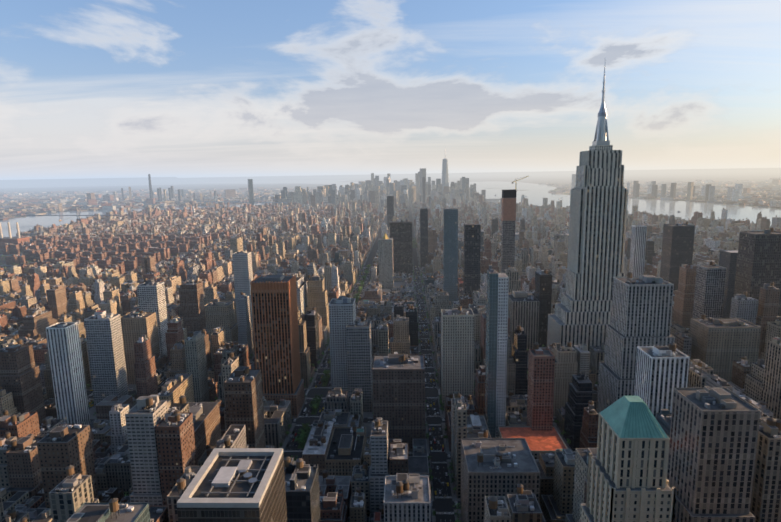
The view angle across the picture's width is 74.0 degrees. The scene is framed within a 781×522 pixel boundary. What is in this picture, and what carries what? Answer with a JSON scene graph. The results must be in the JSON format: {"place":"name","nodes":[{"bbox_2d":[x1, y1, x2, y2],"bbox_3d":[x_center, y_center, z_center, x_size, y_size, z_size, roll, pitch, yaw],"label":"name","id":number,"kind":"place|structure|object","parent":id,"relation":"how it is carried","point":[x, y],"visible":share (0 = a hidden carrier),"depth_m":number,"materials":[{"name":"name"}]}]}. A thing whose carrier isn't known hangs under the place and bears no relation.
{"place":"outdoors","nodes":[
{"label":"outdoors","id":0,"kind":"place"},
{"bbox_2d":[0,199,592,521],"bbox_3d":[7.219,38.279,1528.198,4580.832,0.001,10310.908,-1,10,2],"label":"manhattan streets","id":1,"kind":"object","parent":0,"point":[442,505],"depth_m":667.37,"materials":[{"name":"grey asphalt"}]},
{"bbox_2d":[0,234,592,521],"bbox_3d":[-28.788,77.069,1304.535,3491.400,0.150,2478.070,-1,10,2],"label":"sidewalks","id":2,"kind":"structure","parent":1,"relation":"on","point":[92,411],"depth_m":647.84,"materials":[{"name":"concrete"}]},
{"bbox_2d":[3,191,671,521],"bbox_3d":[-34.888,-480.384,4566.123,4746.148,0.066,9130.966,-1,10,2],"label":"cars","id":3,"kind":"object","parent":1,"relation":"on","point":[307,391],"visible":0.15,"depth_m":639.88,"materials":[{"name":"paint"}]},
{"bbox_2d":[0,66,780,521],"bbox_3d":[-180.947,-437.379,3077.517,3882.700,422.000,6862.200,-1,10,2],"label":"city","id":4,"kind":"object","parent":1,"relation":"on","point":[660,334],"visible":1,"depth_m":620.59,"materials":[{"name":"concrete"}]},
{"bbox_2d":[0,158,780,248],"bbox_3d":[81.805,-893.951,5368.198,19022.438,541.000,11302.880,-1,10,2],"label":"distant city buildings","id":5,"kind":"structure","parent":0,"point":[734,195],"depth_m":5393.86,"materials":[{"name":"concrete"}]},
{"bbox_2d":[0,177,780,236],"bbox_3d":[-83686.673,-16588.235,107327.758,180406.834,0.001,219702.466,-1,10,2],"label":"water","id":6,"kind":"structure","parent":0,"point":[535,194],"depth_m":5113.67,"materials":[{"name":"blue liquid"}]},
{"bbox_2d":[0,168,780,220],"bbox_3d":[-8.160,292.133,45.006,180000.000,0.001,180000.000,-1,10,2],"label":"ground","id":7,"kind":"structure","parent":0,"point":[563,178],"depth_m":17270.49,"materials":[{"name":"grey"}]},
{"bbox_2d":[0,0,780,179],"label":"sky","id":8,"kind":"structure","parent":0,"point":[89,88],"materials":[{"name":"blue"}]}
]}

